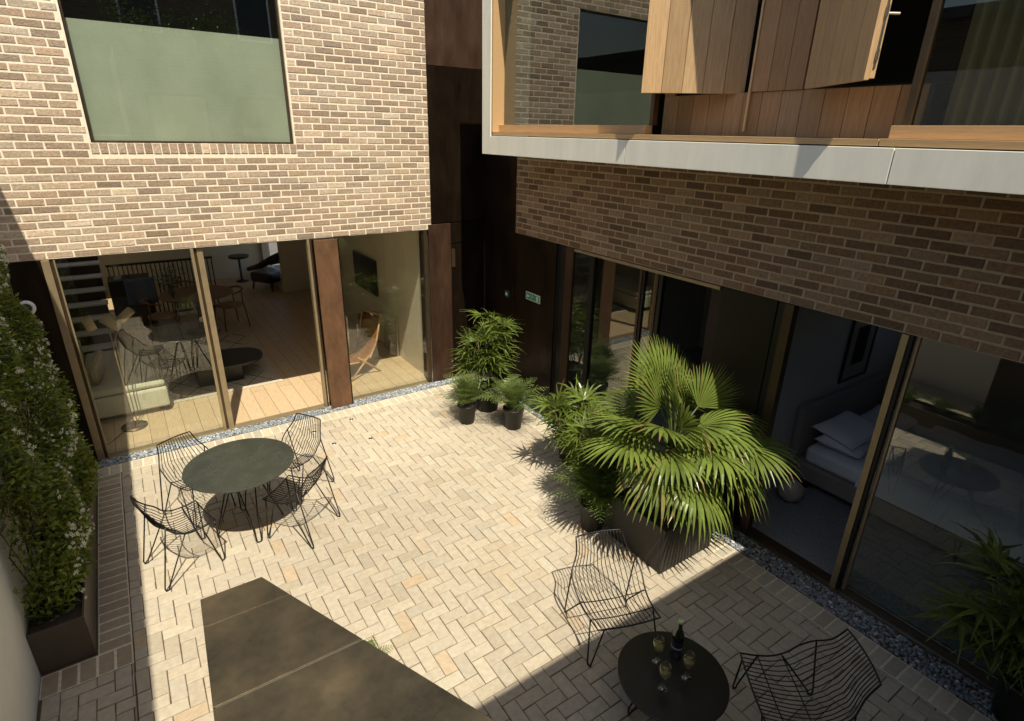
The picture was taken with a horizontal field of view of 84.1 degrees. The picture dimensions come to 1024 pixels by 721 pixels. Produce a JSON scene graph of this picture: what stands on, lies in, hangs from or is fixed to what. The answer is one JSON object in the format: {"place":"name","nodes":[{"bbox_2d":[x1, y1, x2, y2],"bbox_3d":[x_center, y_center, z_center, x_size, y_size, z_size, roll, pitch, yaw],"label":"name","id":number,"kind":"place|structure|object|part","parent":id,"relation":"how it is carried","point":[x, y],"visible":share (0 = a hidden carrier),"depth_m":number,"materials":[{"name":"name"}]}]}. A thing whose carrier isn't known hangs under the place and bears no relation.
{"place":"outdoors","nodes":[
{"label":"outdoors","id":0,"kind":"place"},
{"bbox_2d":[40,664,137,720],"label":"side paving","id":1,"kind":"structure","parent":0,"point":[89,693],"depth_m":3.87,"materials":[{"name":"brick"}]},
{"bbox_2d":[60,0,277,143],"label":"room","id":2,"kind":"object","parent":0,"point":[255,18],"depth_m":7.76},
{"bbox_2d":[70,243,269,290],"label":"room back wall","id":3,"kind":"structure","parent":0,"point":[224,266],"depth_m":14.16,"materials":[{"name":"paint"}]},
{"bbox_2d":[78,276,426,460],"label":"room floor","id":4,"kind":"structure","parent":0,"point":[281,330],"depth_m":9.53,"materials":[{"name":"brown wood"}]},
{"bbox_2d":[55,256,116,357],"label":"staircase","id":5,"kind":"structure","parent":4,"relation":"on","point":[78,268],"depth_m":9.43,"materials":[{"name":"grey"}]},
{"bbox_2d":[80,307,147,444],"bbox_3d":[-4.950,0.169,7.003,0.342,1.586,0.770,12,24,24],"label":"floor lamp","id":6,"kind":"object","parent":4,"relation":"on","point":[88,323],"visible":0.98,"depth_m":6.95,"materials":[{"name":"brown metal"}]},
{"bbox_2d":[77,338,169,418],"bbox_3d":[-5.650,0.188,8.084,1.140,0.720,1.750,-13,26,-32],"label":"sofa","id":7,"kind":"object","parent":4,"relation":"on","point":[144,375],"visible":0.51,"depth_m":7.69,"materials":[{"name":"fabric"}]},
{"bbox_2d":[87,350,105,385],"bbox_3d":[-5.474,0.105,7.492,0.100,0.380,0.380,5,43,-20],"label":"cushion","id":8,"kind":"object","parent":7,"relation":"on","point":[96,368],"visible":1,"depth_m":7.41,"materials":[{"name":"grey fabric"}]},
{"bbox_2d":[107,273,159,330],"bbox_3d":[-7.326,-1.140,11.001,0.660,0.950,0.565,-13,26,-32],"label":"cabinet","id":9,"kind":"object","parent":4,"relation":"on","point":[138,319],"visible":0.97,"depth_m":10.81,"materials":[{"name":"black"}]},
{"bbox_3d":[-7.172,-1.057,10.788,0.640,0.880,0.013,-13,26,-32],"label":"cabinet door","id":10,"kind":"part","parent":9,"relation":"part of","materials":[{"name":"black wood"}]},
{"bbox_2d":[123,276,158,305],"bbox_3d":[-7.030,-1.313,10.765,0.490,0.520,0.052,-13,26,-32],"label":"throw blanket","id":11,"kind":"object","parent":9,"relation":"on","point":[138,289],"visible":0.93,"depth_m":10.75,"materials":[{"name":"fabric"}]},
{"bbox_2d":[140,298,183,343],"bbox_3d":[-6.373,-0.760,10.330,0.532,0.783,0.504,-13,26,-32],"label":"dining chair","id":12,"kind":"object","parent":4,"relation":"on","point":[162,315],"visible":0.97,"depth_m":10.26,"materials":[{"name":"brown wood"}]},
{"bbox_2d":[105,256,218,311],"bbox_3d":[-7.051,-1.497,11.586,1.850,1.090,0.050,-13,26,-32],"label":"balustrade","id":13,"kind":"object","parent":4,"relation":"on","point":[159,262],"visible":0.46,"depth_m":11.54,"materials":[{"name":"black metal"}]},
{"bbox_2d":[171,280,195,325],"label":"dining chair","id":14,"kind":"object","parent":4,"relation":"on","point":[181,281],"visible":0.2,"depth_m":11.35,"materials":[{"name":"brown wood"}]},
{"bbox_2d":[158,285,232,335],"bbox_3d":[-5.922,-0.918,10.790,1.240,0.750,1.240,-13,26,-32],"label":"dining table","id":15,"kind":"object","parent":4,"relation":"on","point":[189,294],"visible":0.75,"depth_m":10.69,"materials":[{"name":"brown wood"}]},
{"bbox_2d":[150,264,185,300],"bbox_3d":[-6.093,-1.372,10.050,0.465,0.633,0.576,0,22,-4],"label":"flower vase","id":16,"kind":"object","parent":15,"relation":"on","point":[167,279],"visible":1,"depth_m":10.05,"materials":[{"name":"plant"}]},
{"bbox_2d":[155,331,282,404],"bbox_3d":[-5.082,0.047,9.401,1.820,0.020,2.780,-13,26,-32],"label":"rug","id":17,"kind":"object","parent":4,"relation":"on","point":[182,384],"visible":0.56,"depth_m":9.16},
{"bbox_2d":[184,347,262,386],"bbox_3d":[-4.471,0.101,8.877,1.100,0.310,0.800,-13,26,-32],"label":"coffee table","id":18,"kind":"object","parent":17,"relation":"on","point":[234,360],"visible":0.94,"depth_m":8.71,"materials":[{"name":"black"}]},
{"bbox_2d":[214,285,250,331],"bbox_3d":[-5.481,-1.036,11.070,0.504,0.783,0.532,18,27,35],"label":"dining chair","id":19,"kind":"object","parent":4,"relation":"on","point":[229,304],"visible":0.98,"depth_m":11.01,"materials":[{"name":"brown wood"}]},
{"bbox_2d":[228,254,248,282],"bbox_3d":[-6.886,-2.338,14.395,0.480,0.670,0.480,-13,26,-32],"label":"side table","id":20,"kind":"object","parent":4,"relation":"on","point":[238,257],"visible":1,"depth_m":14.33,"materials":[{"name":"black"}]},
{"bbox_2d":[247,252,280,291],"bbox_3d":[-5.803,-2.225,13.803,0.889,0.953,0.939,9,23,20],"label":"grand piano","id":21,"kind":"object","parent":4,"relation":"on","point":[270,275],"visible":0.78,"depth_m":13.59,"materials":[{"name":"black wood"}]},
{"bbox_2d":[349,309,380,380],"bbox_3d":[-2.497,-0.245,9.056,0.530,0.950,0.762,17,27,34],"label":"lounge chair","id":22,"kind":"object","parent":4,"relation":"on","point":[365,341],"visible":0.73,"depth_m":9.20,"materials":[{"name":"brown wood"}]},
{"bbox_2d":[346,310,398,363],"bbox_3d":[-2.402,-0.418,9.782,0.720,0.712,0.560,-13,26,-32],"label":"glass desk","id":23,"kind":"object","parent":4,"relation":"on","point":[384,329],"visible":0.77,"depth_m":9.81,"materials":[{"name":"glass"}]},
{"bbox_2d":[260,231,423,373],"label":"room wall","id":24,"kind":"structure","parent":0,"point":[395,257],"depth_m":9.89,"materials":[{"name":"paint"}]},
{"bbox_2d":[0,0,430,262],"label":"brick facade","id":25,"kind":"structure","parent":24,"relation":"on","point":[319,107],"depth_m":6.28,"materials":[{"name":"brick"}]},
{"bbox_2d":[57,0,293,143],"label":"window","id":26,"kind":"structure","parent":25,"relation":"in","point":[138,83],"depth_m":6.01,"materials":[{"name":"green glass"}]},
{"bbox_2d":[0,229,432,460],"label":"glazed screen","id":27,"kind":"object","parent":25,"relation":"attached to","point":[37,283],"visible":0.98,"depth_m":6.52,"materials":[{"name":"brown metal"}]},
{"bbox_2d":[20,301,35,313],"bbox_3d":[-4.954,-0.529,5.793,0.156,0.156,0.078,-13,26,-32],"label":"security camera","id":28,"kind":"object","parent":27,"relation":"attached to","point":[29,304],"visible":0.45,"depth_m":5.80,"materials":[{"name":"white plastic"}]},
{"bbox_2d":[352,250,378,296],"bbox_3d":[-2.713,-1.623,10.504,0.048,0.640,1.120,-13,26,-32],"label":"television","id":29,"kind":"object","parent":24,"relation":"attached to","point":[365,271],"visible":1,"depth_m":10.42,"materials":[{"name":"black"}]},
{"bbox_2d":[362,634,393,653],"bbox_3d":[-0.980,1.978,3.684,0.468,0.256,0.433,-13,26,-32],"label":"fern","id":30,"kind":"object","parent":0,"point":[380,648],"visible":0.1,"depth_m":3.78,"materials":[{"name":"green plant"}]},
{"bbox_2d":[268,242,500,380],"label":"ground","id":31,"kind":"structure","parent":0,"point":[273,249],"depth_m":18.99,"materials":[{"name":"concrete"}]},
{"bbox_2d":[0,318,42,720],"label":"garden wall","id":32,"kind":"structure","parent":31,"relation":"on","point":[20,676],"depth_m":3.75,"materials":[{"name":"grey paint"}]},
{"bbox_2d":[36,371,993,720],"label":"herringbone paving","id":33,"kind":"structure","parent":0,"point":[478,490],"depth_m":4.97,"materials":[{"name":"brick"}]},
{"bbox_2d":[26,459,96,673],"bbox_3d":[-4.016,1.588,5.157,0.328,0.360,2.850,-13,26,-32],"label":"trough planter","id":34,"kind":"object","parent":33,"relation":"on","point":[67,638],"visible":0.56,"depth_m":4.12,"materials":[{"name":"metal"}]},
{"bbox_2d":[0,245,102,624],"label":"jasmine hedge","id":35,"kind":"object","parent":34,"relation":"on","point":[51,466],"visible":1,"depth_m":4.21,"materials":[{"name":"green plant"}]},
{"bbox_2d":[130,496,224,591],"bbox_3d":[-2.927,1.465,4.969,0.504,0.760,0.523,19,28,37],"label":"wire chair","id":36,"kind":"object","parent":33,"relation":"on","point":[152,521],"visible":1,"depth_m":4.97,"materials":[{"name":"black metal"}]},
{"bbox_2d":[156,431,235,528],"bbox_3d":[-3.179,1.171,5.690,0.523,0.760,0.504,14,25,28],"label":"wire chair","id":37,"kind":"object","parent":33,"relation":"on","point":[172,482],"visible":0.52,"depth_m":5.61,"materials":[{"name":"black metal"}]},
{"bbox_2d":[182,438,293,542],"bbox_3d":[-2.566,1.297,5.475,0.960,0.719,0.960,-15,27,-34],"label":"round table","id":38,"kind":"object","parent":33,"relation":"on","point":[237,466],"visible":0.98,"depth_m":5.32,"materials":[{"name":"grey stone"}]},
{"bbox_2d":[267,413,334,504],"bbox_3d":[-2.308,1.032,6.084,0.504,0.760,0.523,10,24,22],"label":"wire chair","id":39,"kind":"object","parent":33,"relation":"on","point":[298,464],"visible":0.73,"depth_m":6.12,"materials":[{"name":"black metal"}]},
{"bbox_2d":[262,456,339,548],"bbox_3d":[-2.036,1.294,5.446,0.523,0.760,0.504,6,22,12],"label":"wire chair","id":40,"kind":"object","parent":33,"relation":"on","point":[305,492],"visible":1,"depth_m":5.36,"materials":[{"name":"black metal"}]},
{"bbox_2d":[200,577,494,720],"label":"bronze bay","id":41,"kind":"object","parent":33,"relation":"on","point":[274,652],"visible":1,"depth_m":1.97,"materials":[{"name":"metal"}]},
{"bbox_2d":[457,401,476,424],"bbox_3d":[-0.607,0.705,7.667,0.266,0.269,0.266,-13,26,-32],"label":"plant pot","id":42,"kind":"object","parent":33,"relation":"on","point":[466,415],"visible":0.85,"depth_m":7.59,"materials":[{"name":"grey plastic"}]},
{"bbox_2d":[432,370,499,406],"bbox_3d":[-0.604,0.404,7.531,0.941,0.495,0.835,-13,26,-32],"label":"fern","id":43,"kind":"object","parent":42,"relation":"in","point":[466,389],"visible":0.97,"depth_m":7.51,"materials":[{"name":"green plant"}]},
{"bbox_2d":[475,381,500,412],"bbox_3d":[-0.351,0.519,8.052,0.396,0.339,0.396,-13,26,-32],"label":"plant pot","id":44,"kind":"object","parent":33,"relation":"on","point":[486,406],"visible":0.52,"depth_m":7.94,"materials":[{"name":"grey plastic"}]},
{"bbox_2d":[448,308,525,390],"bbox_3d":[-0.335,-0.134,7.763,1.072,1.173,1.071,-13,26,-32],"label":"lady palm","id":45,"kind":"object","parent":44,"relation":"in","point":[486,359],"visible":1,"depth_m":7.69,"materials":[{"name":"green plant"}]},
{"bbox_2d":[503,405,523,429],"bbox_3d":[0.018,0.752,7.556,0.286,0.289,0.286,-13,26,-32],"label":"plant pot","id":46,"kind":"object","parent":33,"relation":"on","point":[513,419],"visible":0.75,"depth_m":7.47,"materials":[{"name":"grey plastic"}]},
{"bbox_2d":[476,373,548,411],"bbox_3d":[0.062,0.437,7.411,0.887,0.508,0.810,13,25,28],"label":"fern","id":47,"kind":"object","parent":46,"relation":"in","point":[512,398],"visible":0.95,"depth_m":7.39,"materials":[{"name":"green plant"}]},
{"bbox_2d":[40,378,989,720],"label":"paving border","id":48,"kind":"object","parent":33,"relation":"on","point":[926,688],"visible":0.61,"depth_m":4.80,"materials":[{"name":"ceramic"}]},
{"bbox_2d":[39,384,991,720],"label":"border mortar","id":49,"kind":"object","parent":33,"relation":"on","point":[917,684],"visible":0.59,"depth_m":4.75,"materials":[{"name":"grey concrete"}]},
{"bbox_2d":[97,375,998,720],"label":"gravel","id":50,"kind":"structure","parent":33,"relation":"on","point":[925,667],"depth_m":4.98,"materials":[{"name":"grey gravel"}]},
{"bbox_2d":[311,237,353,408],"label":"steel column","id":51,"kind":"structure","parent":50,"relation":"on","point":[327,268],"depth_m":7.57,"materials":[{"name":"brown metal"}]},
{"bbox_2d":[418,0,559,409],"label":"metal cladding","id":52,"kind":"structure","parent":50,"relation":"on","point":[483,254],"depth_m":8.07,"materials":[{"name":"brown metal"}]},
{"bbox_2d":[451,240,483,375],"bbox_3d":[-0.693,-0.790,8.885,0.567,2.117,0.028,-13,26,-32],"label":"door leaf","id":53,"kind":"structure","parent":52,"relation":"in","point":[468,271],"depth_m":8.76,"materials":[{"name":"brown metal"}]},
{"bbox_2d":[505,290,509,296],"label":"alarm call point","id":54,"kind":"structure","parent":52,"relation":"attached to","point":[507,293],"depth_m":8.36,"materials":[{"name":"green"}]},
{"bbox_2d":[526,291,539,303],"bbox_3d":[0.289,-0.875,7.881,0.010,0.110,0.330,-13,26,-32],"label":"exit sign","id":55,"kind":"object","parent":52,"relation":"attached to","point":[532,297],"visible":1,"depth_m":7.87,"materials":[{"name":"green plastic"}]},
{"bbox_2d":[991,660,1023,720],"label":"plant pot","id":56,"kind":"object","parent":50,"relation":"on","point":[1006,705],"visible":0.66,"depth_m":3.80,"materials":[{"name":"grey plastic"}]},
{"bbox_2d":[898,514,1023,698],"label":"lady palm","id":57,"kind":"object","parent":56,"relation":"in","point":[999,619],"visible":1,"depth_m":3.83,"materials":[{"name":"green plant"}]},
{"bbox_2d":[558,438,583,465],"bbox_3d":[0.738,1.037,6.829,0.416,0.329,0.416,-13,26,-32],"label":"plant pot","id":58,"kind":"object","parent":33,"relation":"on","point":[562,456],"visible":0.06,"depth_m":6.73,"materials":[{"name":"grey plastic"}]},
{"bbox_2d":[524,374,611,454],"bbox_3d":[0.669,0.641,6.363,1.157,0.918,0.990,-13,26,-32],"label":"lady palm","id":59,"kind":"object","parent":58,"relation":"in","point":[560,405],"visible":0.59,"depth_m":6.29,"materials":[{"name":"green plant"}]},
{"bbox_2d":[579,495,607,531],"bbox_3d":[0.801,1.525,5.654,0.286,0.299,0.286,-13,26,-32],"label":"plant pot","id":60,"kind":"object","parent":33,"relation":"on","point":[590,524],"visible":0.58,"depth_m":5.57,"materials":[{"name":"grey plastic"}]},
{"bbox_2d":[550,451,647,522],"bbox_3d":[0.931,1.220,5.478,1.035,0.487,1.004,-13,26,-32],"label":"fern","id":61,"kind":"object","parent":60,"relation":"in","point":[588,486],"visible":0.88,"depth_m":5.47,"materials":[{"name":"green plant"}]},
{"bbox_2d":[597,465,626,503],"bbox_3d":[1.048,1.305,6.135,0.396,0.359,0.396,-13,26,-32],"label":"plant pot","id":62,"kind":"object","parent":33,"relation":"on","point":[610,502],"visible":0.02,"depth_m":6.00,"materials":[{"name":"grey plastic"}]},
{"bbox_2d":[554,399,659,483],"bbox_3d":[0.915,0.845,5.817,1.219,0.955,1.112,-13,26,-32],"label":"lady palm","id":63,"kind":"object","parent":62,"relation":"in","point":[575,441],"visible":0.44,"depth_m":5.61,"materials":[{"name":"green plant"}]},
{"bbox_2d":[564,529,660,667],"bbox_3d":[0.768,1.807,4.395,0.582,0.700,0.652,-5,23,-14],"label":"wire chair","id":64,"kind":"object","parent":33,"relation":"on","point":[625,595],"visible":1,"depth_m":4.43,"materials":[{"name":"black metal"}]},
{"bbox_2d":[609,485,715,573],"bbox_3d":[1.431,1.530,5.447,0.695,0.470,0.665,-13,26,-32],"label":"square planter","id":65,"kind":"object","parent":33,"relation":"on","point":[664,550],"visible":0.59,"depth_m":5.21,"materials":[{"name":"metal"}]},
{"bbox_2d":[575,334,804,550],"bbox_3d":[1.557,0.651,5.016,1.961,1.634,1.573,6,22,12],"label":"fan palm","id":66,"kind":"object","parent":65,"relation":"in","point":[663,483],"visible":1,"depth_m":4.77,"materials":[{"name":"green plant"}]},
{"bbox_2d":[617,631,729,720],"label":"round table","id":67,"kind":"object","parent":33,"relation":"on","point":[703,694],"visible":0.95,"depth_m":3.63,"materials":[{"name":"black metal"}]},
{"bbox_2d":[653,635,664,664],"bbox_3d":[0.960,1.900,3.730,0.076,0.197,0.076,-13,26,-32],"label":"wine glass","id":68,"kind":"object","parent":67,"relation":"on","point":[659,646],"visible":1,"depth_m":3.70,"materials":[{"name":"yellow"}]},
{"bbox_2d":[659,661,671,692],"bbox_3d":[0.951,1.974,3.546,0.076,0.197,0.076,-13,26,-32],"label":"wine glass","id":69,"kind":"object","parent":67,"relation":"on","point":[665,672],"visible":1,"depth_m":3.52,"materials":[{"name":"yellow"}]},
{"bbox_2d":[670,619,684,658],"bbox_3d":[1.099,1.835,3.756,0.078,0.307,0.078,-13,26,-32],"label":"wine bottle","id":70,"kind":"object","parent":67,"relation":"on","point":[677,643],"visible":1,"depth_m":3.73,"materials":[{"name":"green glass"}]},
{"bbox_2d":[682,650,694,681],"bbox_3d":[1.123,1.948,3.621,0.076,0.197,0.076,-13,26,-32],"label":"wine glass","id":71,"kind":"object","parent":67,"relation":"on","point":[689,662],"visible":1,"depth_m":3.59,"materials":[{"name":"yellow"}]},
{"bbox_2d":[732,628,881,720],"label":"wire chair","id":72,"kind":"object","parent":33,"relation":"on","point":[854,717],"visible":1,"depth_m":3.64,"materials":[{"name":"black metal"}]},
{"bbox_2d":[535,346,1023,677],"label":"bedroom floor","id":73,"kind":"structure","parent":0,"point":[893,565],"depth_m":5.47,"materials":[{"name":"grey carpet"}]},
{"bbox_2d":[687,288,721,474],"bbox_3d":[2.589,0.153,6.317,1.227,2.414,0.503,-17,28,-39],"label":"bedroom partition","id":74,"kind":"object","parent":73,"relation":"on","point":[711,324],"depth_m":5.91,"materials":[{"name":"black wood"}]},
{"bbox_2d":[777,477,803,501],"bbox_3d":[3.016,1.390,6.145,0.270,0.262,0.270,-13,26,-32],"label":"vase","id":75,"kind":"object","parent":73,"relation":"on","point":[794,492],"visible":0.92,"depth_m":6.06,"materials":[{"name":"beige ceramic"}]},
{"bbox_2d":[784,372,1023,584],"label":"bed","id":76,"kind":"object","parent":73,"relation":"on","point":[936,479],"visible":0.92,"depth_m":5.80,"materials":[{"name":"grey fabric"}]},
{"bbox_2d":[814,434,870,458],"bbox_3d":[3.708,0.878,6.256,0.680,0.150,0.480,-13,29,-38],"label":"pillow","id":77,"kind":"object","parent":76,"relation":"on","point":[859,451],"visible":0.42,"depth_m":6.06,"materials":[{"name":"white fabric"}]},
{"bbox_2d":[811,410,875,449],"bbox_3d":[3.692,0.748,6.215,0.680,0.150,0.480,-15,33,-28],"label":"pillow","id":78,"kind":"object","parent":77,"relation":"on","point":[850,429],"visible":0.93,"depth_m":6.12,"materials":[{"name":"white fabric"}]},
{"bbox_2d":[860,404,919,438],"bbox_3d":[4.429,0.706,6.711,0.680,0.150,0.480,-15,32,-34],"label":"pillow","id":79,"kind":"object","parent":76,"relation":"on","point":[905,422],"visible":0.43,"depth_m":6.63,"materials":[{"name":"white fabric"}]},
{"bbox_2d":[568,252,1023,488],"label":"bedroom wall","id":80,"kind":"structure","parent":0,"point":[976,396],"depth_m":7.38,"materials":[{"name":"grey paint"}]},
{"bbox_2d":[515,156,1023,363],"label":"brick facade","id":81,"kind":"structure","parent":80,"relation":"on","point":[945,266],"depth_m":4.52,"materials":[{"name":"brick"}]},
{"bbox_2d":[552,244,997,692],"bbox_3d":[2.356,0.620,5.304,0.142,2.402,6.260,-13,26,-32],"label":"glazed screen","id":82,"kind":"object","parent":81,"relation":"attached to","point":[753,337],"visible":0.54,"depth_m":5.21,"materials":[{"name":"black metal"}]},
{"bbox_2d":[693,286,778,522],"bbox_3d":[2.127,0.478,5.567,0.030,2.342,0.570,-13,26,-32],"label":"door leaf","id":83,"kind":"structure","parent":82,"relation":"in","point":[745,323],"depth_m":5.31,"materials":[{"name":"black"}]},
{"bbox_2d":[837,320,878,383],"bbox_3d":[4.052,-0.184,6.599,0.620,0.850,0.020,-13,26,-32],"label":"framed picture","id":84,"kind":"object","parent":80,"relation":"attached to","point":[860,344],"visible":0.66,"depth_m":6.61,"materials":[{"name":"black"}]},
{"bbox_3d":[2.825,1.285,-0.059,13.000,5.270,3.105,-13,26,-32],"label":"brick building","id":85,"kind":"object","parent":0,"visible":0},
{"bbox_2d":[482,0,1023,194],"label":"window box","id":86,"kind":"object","parent":85,"relation":"attached to","point":[859,91],"visible":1,"depth_m":4.50,"materials":[{"name":"grey concrete"}]},
{"bbox_2d":[942,0,1023,125],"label":"curtain","id":87,"kind":"object","parent":86,"relation":"hanging from","point":[988,88],"depth_m":3.17,"materials":[{"name":"beige fabric"}]}
]}

